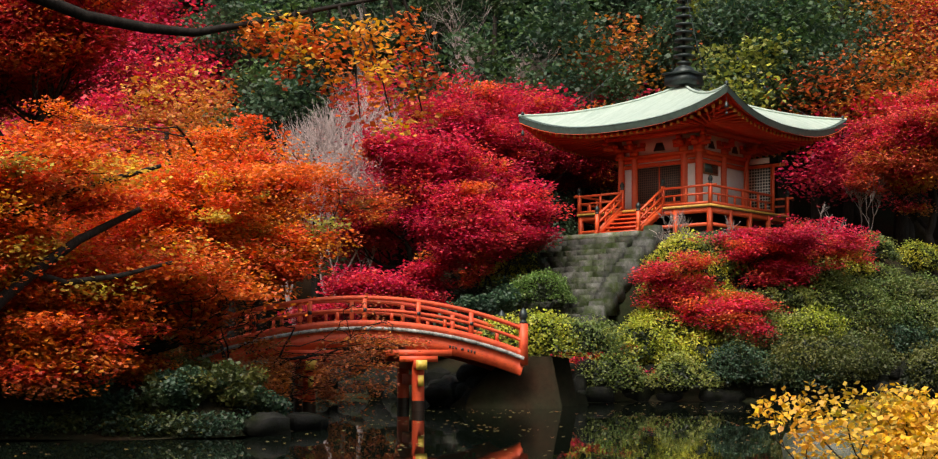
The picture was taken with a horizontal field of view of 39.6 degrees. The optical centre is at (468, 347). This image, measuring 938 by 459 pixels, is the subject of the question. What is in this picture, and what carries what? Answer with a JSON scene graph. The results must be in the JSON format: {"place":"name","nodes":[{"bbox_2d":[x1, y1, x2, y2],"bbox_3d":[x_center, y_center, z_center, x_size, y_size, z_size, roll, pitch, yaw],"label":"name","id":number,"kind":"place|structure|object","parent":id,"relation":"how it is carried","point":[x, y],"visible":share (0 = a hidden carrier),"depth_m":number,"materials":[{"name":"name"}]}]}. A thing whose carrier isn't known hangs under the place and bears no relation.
{"place":"outdoors","nodes":[
{"label":"outdoors","id":0,"kind":"place"},
{"bbox_2d":[27,0,448,142],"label":"autumn tree","id":1,"kind":"object","parent":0,"point":[296,38],"depth_m":14.82,"materials":[{"name":"orange plant"}]},
{"bbox_2d":[0,398,937,458],"bbox_3d":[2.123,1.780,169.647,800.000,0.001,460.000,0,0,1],"label":"pond water","id":2,"kind":"structure","parent":0,"point":[693,430],"depth_m":25.78,"materials":[{"name":"black liquid"}]},
{"bbox_2d":[266,399,814,458],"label":"floating leaves","id":3,"kind":"object","parent":2,"relation":"on","point":[519,434],"visible":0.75,"depth_m":28.20,"materials":[{"name":"plant"}]},
{"bbox_2d":[0,0,937,441],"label":"terrain","id":4,"kind":"structure","parent":0,"point":[542,382],"depth_m":39.86,"materials":[{"name":"soil"}]},
{"bbox_2d":[0,0,170,199],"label":"maple","id":5,"kind":"object","parent":4,"relation":"on","point":[41,33],"depth_m":35.75,"materials":[{"name":"red plant"}]},
{"bbox_2d":[0,336,293,438],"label":"shrub leaves","id":6,"kind":"object","parent":4,"relation":"on","point":[229,382],"visible":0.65,"depth_m":26.00,"materials":[{"name":"green plant"}]},
{"bbox_2d":[0,95,417,401],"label":"maple","id":7,"kind":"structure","parent":4,"relation":"on","point":[200,253],"depth_m":27.23,"materials":[{"name":"orange plant"}]},
{"bbox_2d":[142,277,434,411],"bbox_3d":[-4.861,-0.258,34.166,7.903,4.672,9.335,0,0,1],"label":"maple by pier","id":8,"kind":"object","parent":4,"relation":"on","point":[321,376],"depth_m":33.56,"materials":[{"name":"plant"}]},
{"bbox_2d":[191,295,527,411],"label":"arched bridge","id":9,"kind":"structure","parent":4,"relation":"on","point":[470,346],"depth_m":36.72,"materials":[{"name":"red wood"}]},
{"bbox_2d":[244,26,561,349],"bbox_3d":[-1.977,-8.816,66.322,9.460,18.730,22.989,0,0,36],"label":"bare tree","id":10,"kind":"object","parent":4,"relation":"on","point":[330,137],"visible":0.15,"depth_m":59.16,"materials":[{"name":"grey plant"}]},
{"bbox_2d":[312,0,513,274],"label":"bare trees","id":11,"kind":"object","parent":4,"relation":"on","point":[434,25],"visible":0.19,"depth_m":74.76,"materials":[{"name":"plant"}]},
{"bbox_2d":[277,75,617,364],"bbox_3d":[-0.210,-5.619,57.492,14.071,14.280,24.158,0,0,22],"label":"crimson maple","id":12,"kind":"object","parent":4,"relation":"on","point":[468,200],"depth_m":50.35,"materials":[{"name":"red plant"}]},
{"bbox_2d":[0,0,937,349],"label":"trees","id":13,"kind":"object","parent":4,"relation":"on","point":[112,98],"depth_m":73.02,"materials":[{"name":"plant"}]},
{"bbox_2d":[0,12,937,342],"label":"trees","id":14,"kind":"object","parent":4,"relation":"on","point":[186,110],"depth_m":63.63,"materials":[{"name":"orange plant"}]},
{"bbox_2d":[6,355,937,458],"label":"shore rocks","id":15,"kind":"object","parent":4,"relation":"on","point":[444,387],"visible":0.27,"depth_m":42.73,"materials":[{"name":"black stone"}]},
{"bbox_2d":[433,184,617,330],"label":"shrub leaves","id":16,"kind":"object","parent":4,"relation":"on","point":[528,288],"visible":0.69,"depth_m":46.51,"materials":[{"name":"green plant"}]},
{"bbox_2d":[140,0,937,317],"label":"background trees","id":17,"kind":"object","parent":4,"relation":"on","point":[519,22],"depth_m":73.95,"materials":[{"name":"plant"}]},
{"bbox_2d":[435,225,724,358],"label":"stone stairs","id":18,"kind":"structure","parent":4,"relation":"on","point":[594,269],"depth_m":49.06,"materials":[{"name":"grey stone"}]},
{"bbox_2d":[518,0,846,234],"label":"pagoda","id":19,"kind":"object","parent":4,"relation":"on","point":[680,144],"depth_m":54.67,"materials":[{"name":"paint"}]},
{"bbox_2d":[466,221,937,392],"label":"bushes","id":20,"kind":"object","parent":4,"relation":"on","point":[867,328],"visible":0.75,"depth_m":44.42,"materials":[{"name":"green plant"}]},
{"bbox_2d":[510,0,937,261],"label":"trees","id":21,"kind":"object","parent":4,"relation":"on","point":[793,14],"depth_m":62.65,"materials":[{"name":"green plant"}]},
{"bbox_2d":[550,79,937,379],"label":"island maples","id":22,"kind":"object","parent":4,"relation":"on","point":[879,142],"depth_m":46.77,"materials":[{"name":"red plant"}]},
{"bbox_2d":[649,173,892,242],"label":"bare shrubs","id":23,"kind":"object","parent":4,"relation":"on","point":[727,223],"visible":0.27,"depth_m":52.89,"materials":[{"name":"grey plant"}]},
{"bbox_2d":[640,0,937,231],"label":"tree","id":24,"kind":"object","parent":4,"relation":"on","point":[754,92],"depth_m":62.43,"materials":[{"name":"green plant"}]},
{"bbox_2d":[746,380,937,458],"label":"yellow bush","id":25,"kind":"object","parent":4,"relation":"on","point":[900,413],"depth_m":7.55,"materials":[{"name":"yellow plant"}]}
]}

